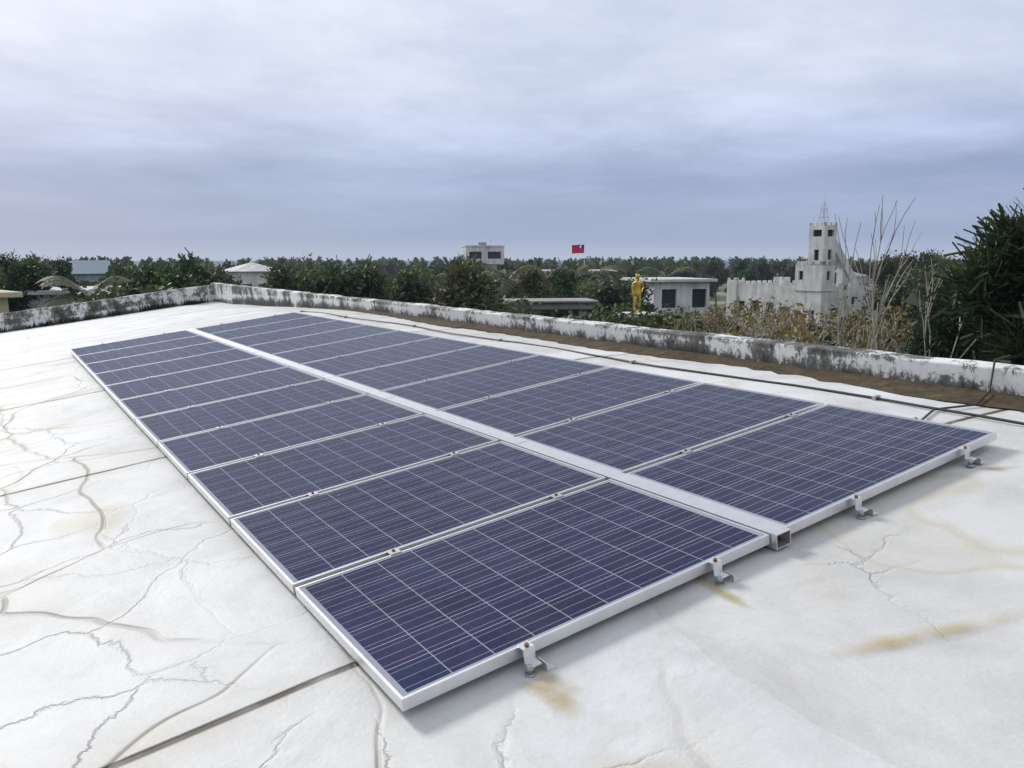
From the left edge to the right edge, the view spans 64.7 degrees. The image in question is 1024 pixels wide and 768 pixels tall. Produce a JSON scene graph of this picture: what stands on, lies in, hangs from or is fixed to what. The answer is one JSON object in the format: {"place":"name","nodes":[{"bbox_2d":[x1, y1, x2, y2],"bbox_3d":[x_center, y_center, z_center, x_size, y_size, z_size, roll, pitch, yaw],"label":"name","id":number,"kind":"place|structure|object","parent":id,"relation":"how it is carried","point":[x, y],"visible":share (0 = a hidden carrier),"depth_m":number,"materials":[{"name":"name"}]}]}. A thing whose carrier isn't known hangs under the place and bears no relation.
{"place":"outdoors","nodes":[
{"label":"outdoors","id":0,"kind":"place"},
{"bbox_2d":[0,290,22,312],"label":"building","id":1,"kind":"structure","parent":0,"point":[5,295],"depth_m":29.17,"materials":[{"name":"paint"}]},
{"bbox_2d":[70,260,131,282],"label":"building","id":2,"kind":"structure","parent":0,"point":[91,270],"depth_m":98.33,"materials":[{"name":"blue paint"}]},
{"bbox_2d":[222,262,280,286],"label":"pavilion","id":3,"kind":"structure","parent":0,"point":[251,272],"depth_m":96.78,"materials":[{"name":"white concrete"}]},
{"bbox_2d":[461,242,504,269],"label":"building","id":4,"kind":"structure","parent":0,"point":[491,255],"depth_m":116.61,"materials":[{"name":"white concrete"}]},
{"bbox_2d":[0,0,1023,260],"label":"sky","id":5,"kind":"structure","parent":0,"point":[217,130],"materials":[{"name":"grey"}]},
{"bbox_2d":[133,260,905,345],"bbox_3d":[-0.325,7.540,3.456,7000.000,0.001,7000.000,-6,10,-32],"label":"ground","id":6,"kind":"structure","parent":0,"point":[721,298],"depth_m":193.83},
{"bbox_2d":[0,249,24,289],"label":"tree","id":7,"kind":"object","parent":6,"relation":"on","point":[5,263],"visible":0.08,"depth_m":46.20,"materials":[{"name":"green plant"}]},
{"bbox_2d":[0,255,57,311],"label":"tree","id":8,"kind":"object","parent":6,"relation":"on","point":[23,277],"visible":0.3,"depth_m":35.55,"materials":[{"name":"green plant"}]},
{"bbox_2d":[18,251,56,274],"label":"tree","id":9,"kind":"object","parent":6,"relation":"on","point":[31,259],"visible":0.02,"depth_m":52.94,"materials":[{"name":"green plant"}]},
{"bbox_2d":[47,255,83,285],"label":"tree","id":10,"kind":"object","parent":6,"relation":"on","point":[64,269],"visible":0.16,"depth_m":64.84,"materials":[{"name":"green plant"}]},
{"bbox_2d":[19,286,126,310],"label":"porch house","id":11,"kind":"structure","parent":6,"relation":"on","point":[55,292],"depth_m":36.03,"materials":[{"name":"white concrete"}]},
{"bbox_2d":[33,275,130,306],"bbox_3d":[-18.267,-1.101,35.501,4.318,7.279,4.128,-7,11,-37],"label":"palm","id":12,"kind":"object","parent":6,"relation":"on","point":[64,284],"visible":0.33,"depth_m":34.27,"materials":[{"name":"green plant"}]},
{"bbox_2d":[90,259,127,285],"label":"tree","id":13,"kind":"object","parent":6,"relation":"on","point":[110,268],"visible":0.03,"depth_m":86.46,"materials":[{"name":"green plant"}]},
{"bbox_2d":[63,272,163,302],"bbox_3d":[-13.944,-0.555,31.268,6.061,7.540,9.138,-8,12,-42],"label":"bush","id":14,"kind":"object","parent":6,"relation":"on","point":[131,288],"visible":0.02,"depth_m":29.13,"materials":[{"name":"green plant"}]},
{"bbox_2d":[105,262,135,284],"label":"tree","id":15,"kind":"object","parent":6,"relation":"on","point":[122,271],"visible":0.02,"depth_m":47.33,"materials":[{"name":"green plant"}]},
{"bbox_2d":[78,282,170,302],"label":"bush","id":16,"kind":"object","parent":6,"relation":"on","point":[112,292],"visible":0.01,"depth_m":28.06,"materials":[{"name":"green plant"}]},
{"bbox_2d":[121,259,149,277],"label":"tree","id":17,"kind":"object","parent":6,"relation":"on","point":[141,263],"visible":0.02,"depth_m":85.47,"materials":[{"name":"green plant"}]},
{"bbox_2d":[113,257,170,296],"bbox_3d":[-14.054,-1.001,32.337,3.445,8.070,3.695,-5,10,-30],"label":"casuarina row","id":18,"kind":"object","parent":6,"relation":"on","point":[144,279],"visible":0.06,"depth_m":31.51,"materials":[{"name":"green plant"}]},
{"bbox_2d":[158,247,223,285],"bbox_3d":[-13.204,-1.293,32.944,3.613,8.463,3.875,-6,11,-34],"label":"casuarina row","id":19,"kind":"object","parent":6,"relation":"on","point":[191,267],"visible":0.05,"depth_m":32.42,"materials":[{"name":"green plant"}]},
{"bbox_2d":[136,269,261,289],"bbox_3d":[-11.402,-0.513,30.720,5.437,7.612,7.418,0,9,-1],"label":"bush","id":20,"kind":"object","parent":6,"relation":"on","point":[181,281],"visible":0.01,"depth_m":29.93,"materials":[{"name":"green plant"}]},
{"bbox_2d":[211,262,242,284],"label":"tree","id":21,"kind":"object","parent":6,"relation":"on","point":[221,277],"visible":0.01,"depth_m":44.12,"materials":[{"name":"green plant"}]},
{"bbox_2d":[246,255,304,289],"bbox_3d":[-9.055,-0.741,30.167,2.870,8.217,3.683,4,10,27],"label":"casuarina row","id":22,"kind":"object","parent":6,"relation":"on","point":[277,280],"visible":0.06,"depth_m":29.90,"materials":[{"name":"green plant"}]},
{"bbox_2d":[285,267,332,293],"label":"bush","id":23,"kind":"object","parent":6,"relation":"on","point":[299,285],"visible":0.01,"depth_m":29.72,"materials":[{"name":"green plant"}]},
{"bbox_2d":[295,260,339,287],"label":"tree","id":24,"kind":"object","parent":6,"relation":"on","point":[310,272],"visible":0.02,"depth_m":49.80,"materials":[{"name":"green plant"}]},
{"bbox_2d":[293,253,346,282],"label":"tree","id":25,"kind":"object","parent":6,"relation":"on","point":[322,263],"depth_m":53.77,"materials":[{"name":"green plant"}]},
{"bbox_2d":[309,255,387,299],"bbox_3d":[-6.585,-0.790,30.701,3.471,8.146,4.062,-8,12,-41],"label":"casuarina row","id":26,"kind":"object","parent":6,"relation":"on","point":[343,288],"visible":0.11,"depth_m":29.98,"materials":[{"name":"green plant"}]},
{"bbox_2d":[342,254,403,300],"bbox_3d":[-5.035,-0.786,30.595,3.665,8.176,2.856,6,10,33],"label":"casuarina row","id":27,"kind":"object","parent":6,"relation":"on","point":[385,292],"visible":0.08,"depth_m":30.30,"materials":[{"name":"green plant"}]},
{"bbox_2d":[383,257,397,277],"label":"tree","id":28,"kind":"object","parent":6,"relation":"on","point":[390,266],"visible":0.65,"depth_m":217.41,"materials":[{"name":"green plant"}]},
{"bbox_2d":[388,262,435,302],"bbox_3d":[-4.395,-1.094,33.563,3.363,7.877,3.607,4,10,24],"label":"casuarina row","id":29,"kind":"object","parent":6,"relation":"on","point":[406,276],"visible":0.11,"depth_m":32.66,"materials":[{"name":"green plant"}]},
{"bbox_2d":[383,258,447,292],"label":"tree","id":30,"kind":"object","parent":6,"relation":"on","point":[392,279],"visible":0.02,"depth_m":41.24,"materials":[{"name":"green plant"}]},
{"bbox_2d":[397,268,439,303],"bbox_3d":[-3.933,-1.092,34.225,3.265,7.663,3.822,6,11,35],"label":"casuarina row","id":31,"kind":"object","parent":6,"relation":"on","point":[416,297],"visible":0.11,"depth_m":32.57,"materials":[{"name":"green plant"}]},
{"bbox_2d":[421,260,447,285],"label":"tree","id":32,"kind":"object","parent":6,"relation":"on","point":[435,272],"visible":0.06,"depth_m":86.41,"materials":[{"name":"green plant"}]},
{"bbox_2d":[421,254,495,310],"bbox_3d":[-2.042,-1.045,32.284,4.208,8.182,3.412,-3,9,-21],"label":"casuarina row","id":33,"kind":"object","parent":6,"relation":"on","point":[456,274],"visible":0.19,"depth_m":31.08,"materials":[{"name":"green plant"}]},
{"bbox_2d":[435,271,502,297],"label":"palm","id":34,"kind":"object","parent":6,"relation":"on","point":[445,274],"visible":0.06,"depth_m":43.20,"materials":[{"name":"green plant"}]},
{"bbox_2d":[433,280,539,313],"bbox_3d":[-0.835,-0.479,31.786,6.162,7.203,6.579,-2,9,-10],"label":"shrub","id":35,"kind":"object","parent":6,"relation":"on","point":[466,304],"visible":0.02,"depth_m":30.73,"materials":[{"name":"green plant"}]},
{"bbox_2d":[480,271,504,310],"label":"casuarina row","id":36,"kind":"object","parent":6,"relation":"on","point":[492,289],"depth_m":35.56,"materials":[{"name":"green plant"}]},
{"bbox_2d":[475,265,548,309],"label":"palm","id":37,"kind":"object","parent":6,"relation":"on","point":[511,282],"visible":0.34,"depth_m":45.53,"materials":[{"name":"green plant"}]},
{"bbox_2d":[485,283,543,315],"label":"shrub","id":38,"kind":"object","parent":6,"relation":"on","point":[520,308],"visible":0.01,"depth_m":33.60,"materials":[{"name":"green plant"}]},
{"bbox_2d":[508,260,559,317],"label":"tree","id":39,"kind":"object","parent":6,"relation":"on","point":[530,282],"visible":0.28,"depth_m":42.41,"materials":[{"name":"green plant"}]},
{"bbox_2d":[504,298,598,319],"bbox_3d":[1.821,-1.076,39.340,4.200,6.050,2.600,-1,9,-7],"label":"concrete canopy","id":40,"kind":"object","parent":6,"relation":"on","point":[574,306],"visible":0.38,"depth_m":37.90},
{"bbox_2d":[543,258,588,319],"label":"tree","id":41,"kind":"object","parent":6,"relation":"on","point":[563,282],"visible":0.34,"depth_m":44.82,"materials":[{"name":"green plant"}]},
{"bbox_2d":[564,258,591,289],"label":"tree","id":42,"kind":"object","parent":6,"relation":"on","point":[578,267],"visible":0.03,"depth_m":87.88,"materials":[{"name":"green plant"}]},
{"bbox_2d":[572,242,584,262],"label":"flag pole","id":43,"kind":"object","parent":6,"relation":"on","point":[578,248],"visible":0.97,"depth_m":108.37,"materials":[{"name":"metal"}]},
{"bbox_2d":[573,276,602,319],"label":"tree","id":44,"kind":"object","parent":6,"relation":"on","point":[586,294],"visible":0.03,"depth_m":49.46,"materials":[{"name":"green plant"}]},
{"bbox_2d":[577,272,618,318],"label":"tree","id":45,"kind":"object","parent":6,"relation":"on","point":[599,286],"visible":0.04,"depth_m":53.80,"materials":[{"name":"green plant"}]},
{"bbox_2d":[575,265,626,293],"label":"palm","id":46,"kind":"object","parent":6,"relation":"on","point":[602,274],"visible":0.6,"depth_m":61.47,"materials":[{"name":"green plant"}]},
{"bbox_2d":[589,259,619,287],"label":"tree","id":47,"kind":"object","parent":6,"relation":"on","point":[598,265],"visible":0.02,"depth_m":98.63,"materials":[{"name":"green plant"}]},
{"bbox_2d":[541,293,702,330],"bbox_3d":[3.102,-0.005,30.020,9.358,6.831,6.207,-1,9,-8],"label":"shrub","id":48,"kind":"object","parent":6,"relation":"on","point":[627,320],"visible":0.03,"depth_m":28.34,"materials":[{"name":"green plant"}]},
{"bbox_2d":[584,277,661,321],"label":"tree","id":49,"kind":"object","parent":6,"relation":"on","point":[609,294],"visible":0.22,"depth_m":47.05,"materials":[{"name":"green plant"}]},
{"bbox_2d":[620,259,637,288],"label":"tree","id":50,"kind":"object","parent":6,"relation":"on","point":[631,267],"visible":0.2,"depth_m":104.78,"materials":[{"name":"green plant"}]},
{"bbox_2d":[616,274,657,323],"bbox_3d":[6.085,-1.744,39.735,3.200,7.250,3.200,-4,10,-26],"label":"statue on plinth","id":51,"kind":"object","parent":6,"relation":"on","point":[637,284],"visible":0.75,"depth_m":39.16,"materials":[{"name":"gold metal"}]},
{"bbox_2d":[635,258,665,276],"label":"tree","id":52,"kind":"object","parent":6,"relation":"on","point":[651,262],"visible":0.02,"depth_m":100.97,"materials":[{"name":"green plant"}]},
{"bbox_2d":[636,267,700,277],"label":"palm","id":53,"kind":"object","parent":6,"relation":"on","point":[679,272],"visible":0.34,"depth_m":63.96,"materials":[{"name":"green plant"}]},
{"bbox_2d":[639,305,712,331],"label":"shrub","id":54,"kind":"object","parent":6,"relation":"on","point":[658,318],"visible":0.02,"depth_m":29.43,"materials":[{"name":"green plant"}]},
{"bbox_2d":[649,312,723,332],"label":"shrub","id":55,"kind":"object","parent":6,"relation":"on","point":[659,327],"visible":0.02,"depth_m":28.47,"materials":[{"name":"green plant"}]},
{"bbox_2d":[642,303,749,332],"bbox_3d":[7.918,-0.516,35.459,5.608,6.172,8.455,0,9,3],"label":"shrub","id":56,"kind":"object","parent":6,"relation":"on","point":[681,312],"depth_m":34.56,"materials":[{"name":"green plant"}]},
{"bbox_2d":[700,257,731,311],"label":"tree","id":57,"kind":"object","parent":6,"relation":"on","point":[716,270],"visible":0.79,"depth_m":122.45,"materials":[{"name":"green plant"}]},
{"bbox_2d":[724,256,747,292],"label":"tree","id":58,"kind":"object","parent":6,"relation":"on","point":[742,265],"visible":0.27,"depth_m":116.27,"materials":[{"name":"green plant"}]},
{"bbox_2d":[736,264,762,281],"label":"tree","id":59,"kind":"object","parent":6,"relation":"on","point":[746,274],"visible":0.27,"depth_m":113.52,"materials":[{"name":"green plant"}]},
{"bbox_2d":[648,296,859,347],"bbox_3d":[7.106,0.577,26.229,5.678,6.812,6.049,-2,9,-11],"label":"bush","id":60,"kind":"object","parent":6,"relation":"on","point":[715,323],"visible":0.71,"depth_m":25.23,"materials":[{"name":"brown plant"}]},
{"bbox_2d":[755,259,776,282],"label":"tree","id":61,"kind":"object","parent":6,"relation":"on","point":[763,270],"visible":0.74,"depth_m":127.25,"materials":[{"name":"green plant"}]},
{"bbox_2d":[770,258,788,282],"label":"tree","id":62,"kind":"object","parent":6,"relation":"on","point":[777,268],"visible":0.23,"depth_m":136.39,"materials":[{"name":"green plant"}]},
{"bbox_2d":[781,258,805,282],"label":"tree","id":63,"kind":"object","parent":6,"relation":"on","point":[789,272],"visible":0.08,"depth_m":124.27,"materials":[{"name":"green plant"}]},
{"bbox_2d":[713,285,917,353],"bbox_3d":[7.548,1.396,19.030,5.193,7.395,4.859,7,11,39],"label":"shrub","id":64,"kind":"object","parent":6,"relation":"on","point":[850,328],"visible":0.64,"depth_m":18.32,"materials":[{"name":"brown plant"}]},
{"bbox_2d":[802,323,831,343],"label":"shrub","id":65,"kind":"object","parent":6,"relation":"on","point":[828,337],"visible":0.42,"depth_m":68.43,"materials":[{"name":"green plant"}]},
{"bbox_2d":[853,257,866,273],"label":"tree","id":66,"kind":"object","parent":6,"relation":"on","point":[864,269],"visible":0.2,"depth_m":114.09,"materials":[{"name":"green plant"}]},
{"bbox_2d":[835,196,921,349],"bbox_3d":[6.234,1.272,14.327,1.299,9.087,3.157,4,10,27],"label":"dead tree","id":67,"kind":"object","parent":6,"relation":"on","point":[874,345],"visible":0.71,"depth_m":13.68,"materials":[{"name":"beige plant"}]},
{"bbox_2d":[823,257,952,348],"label":"castle tree","id":68,"kind":"object","parent":6,"relation":"on","point":[900,294],"visible":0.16,"depth_m":45.53,"materials":[{"name":"green plant"}]},
{"bbox_2d":[858,250,927,317],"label":"tree","id":69,"kind":"object","parent":6,"relation":"on","point":[891,267],"visible":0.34,"depth_m":62.57,"materials":[{"name":"green plant"}]},
{"bbox_2d":[865,259,968,346],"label":"castle tree","id":70,"kind":"object","parent":6,"relation":"on","point":[913,298],"visible":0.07,"depth_m":41.20,"materials":[{"name":"green plant"}]},
{"bbox_2d":[912,249,942,274],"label":"tree","id":71,"kind":"object","parent":6,"relation":"on","point":[928,258],"visible":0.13,"depth_m":73.86,"materials":[{"name":"green plant"}]},
{"bbox_2d":[900,257,995,360],"bbox_3d":[8.056,1.734,14.826,3.474,8.030,3.039,-6,10,-32],"label":"shrub","id":72,"kind":"object","parent":6,"relation":"on","point":[943,339],"visible":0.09,"depth_m":14.29,"materials":[{"name":"green plant"}]},
{"bbox_2d":[919,258,978,358],"bbox_3d":[7.503,1.823,14.290,2.663,8.003,1.631,-8,12,-42],"label":"dead tree","id":73,"kind":"object","parent":6,"relation":"on","point":[927,317],"visible":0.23,"depth_m":14.00,"materials":[{"name":"brown plant"}]},
{"bbox_2d":[924,188,1023,365],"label":"casuarina","id":74,"kind":"object","parent":6,"relation":"on","point":[987,287],"visible":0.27,"depth_m":9.70,"materials":[{"name":"green plant"}]},
{"bbox_2d":[620,277,717,320],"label":"white house","id":75,"kind":"structure","parent":0,"point":[679,291],"depth_m":56.30,"materials":[{"name":"paint"}]},
{"bbox_2d":[726,202,876,328],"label":"castle","id":76,"kind":"structure","parent":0,"point":[818,280],"depth_m":93.17,"materials":[{"name":"white"}]},
{"bbox_3d":[-7.775,3.849,6.117,18.454,6.482,31.350,-6,10,-32],"label":"building body","id":77,"kind":"object","parent":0,"visible":0},
{"bbox_2d":[0,301,1023,767],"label":"roof","id":78,"kind":"structure","parent":77,"relation":"on","point":[154,613],"depth_m":2.83,"materials":[{"name":"white"}]},
{"bbox_2d":[0,297,208,332],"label":"weeds","id":79,"kind":"object","parent":78,"relation":"on","point":[66,320],"visible":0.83,"depth_m":22.00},
{"bbox_2d":[0,284,214,331],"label":"parapet","id":80,"kind":"structure","parent":78,"relation":"attached to","point":[15,321],"depth_m":21.80,"materials":[{"name":"concrete"}]},
{"bbox_2d":[230,441,605,593],"bbox_3d":[-0.475,0.602,4.132,1.650,0.040,1.000,-14,15,-31],"label":"solar panel","id":81,"kind":"object","parent":78,"relation":"on","point":[293,545],"visible":0.93,"depth_m":4.02,"materials":[{"name":"glass"}]},
{"bbox_2d":[187,329,790,549],"bbox_3d":[-1.990,-0.103,8.017,0.088,0.066,11.405,-14,15,-31],"label":"cable trunking","id":82,"kind":"object","parent":78,"relation":"on","point":[779,536],"visible":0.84,"depth_m":4.37,"materials":[{"name":"metal"}]},
{"bbox_2d":[74,314,984,677],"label":"mounting clamps","id":83,"kind":"object","parent":78,"relation":"on","point":[528,650],"visible":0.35,"depth_m":3.50,"materials":[{"name":"metal"}]},
{"bbox_2d":[69,330,198,357],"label":"solar panel","id":84,"kind":"object","parent":83,"relation":"on","point":[80,351],"visible":0.88,"depth_m":11.82,"materials":[{"name":"glass"}]},
{"bbox_2d":[76,335,215,366],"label":"solar panel","id":85,"kind":"object","parent":83,"relation":"on","point":[83,360],"visible":0.86,"depth_m":10.96,"materials":[{"name":"glass"}]},
{"bbox_2d":[84,341,235,376],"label":"solar panel","id":86,"kind":"object","parent":83,"relation":"on","point":[143,359],"visible":0.89,"depth_m":10.10,"materials":[{"name":"glass"}]},
{"bbox_2d":[93,348,260,388],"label":"solar panel","id":87,"kind":"object","parent":83,"relation":"on","point":[158,369],"visible":0.89,"depth_m":9.24,"materials":[{"name":"glass"}]},
{"bbox_2d":[104,356,288,403],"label":"solar panel","id":88,"kind":"object","parent":83,"relation":"on","point":[147,386],"visible":0.89,"depth_m":8.37,"materials":[{"name":"glass"}]},
{"bbox_2d":[118,366,323,422],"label":"solar panel","id":89,"kind":"object","parent":83,"relation":"on","point":[134,408],"visible":0.88,"depth_m":7.51,"materials":[{"name":"glass"}]},
{"bbox_2d":[135,379,366,446],"bbox_3d":[-2.159,0.203,6.708,1.650,0.040,1.000,-14,15,-31],"label":"solar panel","id":90,"kind":"object","parent":83,"relation":"on","point":[161,427],"visible":0.88,"depth_m":6.64,"materials":[{"name":"glass"}]},
{"bbox_2d":[195,312,313,333],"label":"solar panel","id":91,"kind":"object","parent":83,"relation":"on","point":[250,323],"visible":0.71,"depth_m":12.73,"materials":[{"name":"glass"}]},
{"bbox_2d":[210,316,337,339],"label":"solar panel","id":92,"kind":"object","parent":83,"relation":"on","point":[264,328],"visible":0.7,"depth_m":11.87,"materials":[{"name":"glass"}]},
{"bbox_2d":[158,394,423,478],"bbox_3d":[-1.597,0.336,5.849,1.650,0.040,1.000,-14,15,-31],"label":"solar panel","id":93,"kind":"object","parent":83,"relation":"on","point":[189,454],"visible":0.88,"depth_m":5.77,"materials":[{"name":"glass"}]},
{"bbox_2d":[227,320,365,346],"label":"solar panel","id":94,"kind":"object","parent":83,"relation":"on","point":[262,338],"visible":0.72,"depth_m":11.01,"materials":[{"name":"glass"}]},
{"bbox_2d":[247,325,397,354],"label":"solar panel","id":95,"kind":"object","parent":83,"relation":"on","point":[291,344],"visible":0.69,"depth_m":10.15,"materials":[{"name":"glass"}]},
{"bbox_2d":[188,414,498,523],"bbox_3d":[-1.036,0.469,4.990,1.650,0.040,1.000,-14,15,-31],"label":"solar panel","id":96,"kind":"object","parent":83,"relation":"on","point":[228,492],"visible":0.88,"depth_m":4.90,"materials":[{"name":"glass"}]},
{"bbox_2d":[272,330,436,364],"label":"solar panel","id":97,"kind":"object","parent":83,"relation":"on","point":[341,348],"visible":0.7,"depth_m":9.28,"materials":[{"name":"glass"}]},
{"bbox_2d":[300,337,482,375],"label":"solar panel","id":98,"kind":"object","parent":83,"relation":"on","point":[360,361],"visible":0.69,"depth_m":8.41,"materials":[{"name":"glass"}]},
{"bbox_2d":[335,345,538,390],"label":"solar panel","id":99,"kind":"object","parent":83,"relation":"on","point":[391,376],"visible":0.69,"depth_m":7.55,"materials":[{"name":"glass"}]},
{"bbox_2d":[380,354,609,410],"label":"solar panel","id":100,"kind":"object","parent":83,"relation":"on","point":[446,392],"visible":0.7,"depth_m":6.68,"materials":[{"name":"glass"}]},
{"bbox_2d":[439,367,700,436],"bbox_3d":[0.422,0.109,5.888,1.650,0.040,1.000,-14,15,-31],"label":"solar panel","id":101,"kind":"object","parent":83,"relation":"on","point":[530,409],"visible":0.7,"depth_m":5.82,"materials":[{"name":"glass"}]},
{"bbox_2d":[517,383,823,473],"bbox_3d":[0.984,0.242,5.029,1.650,0.040,1.000,-14,15,-31],"label":"solar panel","id":102,"kind":"object","parent":83,"relation":"on","point":[628,438],"visible":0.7,"depth_m":4.94,"materials":[{"name":"glass"}]},
{"bbox_2d":[626,404,996,533],"bbox_3d":[1.545,0.375,4.170,1.650,0.040,1.000,-14,15,-31],"label":"solar panel","id":103,"kind":"object","parent":83,"relation":"on","point":[800,471],"visible":0.86,"depth_m":4.06,"materials":[{"name":"glass"}]},
{"bbox_2d":[295,479,769,711],"bbox_3d":[0.086,0.735,3.273,1.650,0.040,1.000,-14,15,-31],"label":"solar panel","id":104,"kind":"object","parent":78,"relation":"on","point":[412,627],"visible":1,"depth_m":3.12,"materials":[{"name":"glass"}]},
{"bbox_2d":[210,282,1023,395],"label":"parapet","id":105,"kind":"structure","parent":78,"relation":"on","point":[975,375],"depth_m":7.36,"materials":[{"name":"concrete"}]},
{"bbox_2d":[300,310,1023,424],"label":"roof cables","id":106,"kind":"object","parent":78,"relation":"on","point":[878,397],"visible":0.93,"depth_m":5.79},
{"bbox_2d":[327,308,1023,410],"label":"dirt strip","id":107,"kind":"object","parent":78,"relation":"on","point":[948,393],"visible":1,"depth_m":6.57,"materials":[{"name":"soil"}]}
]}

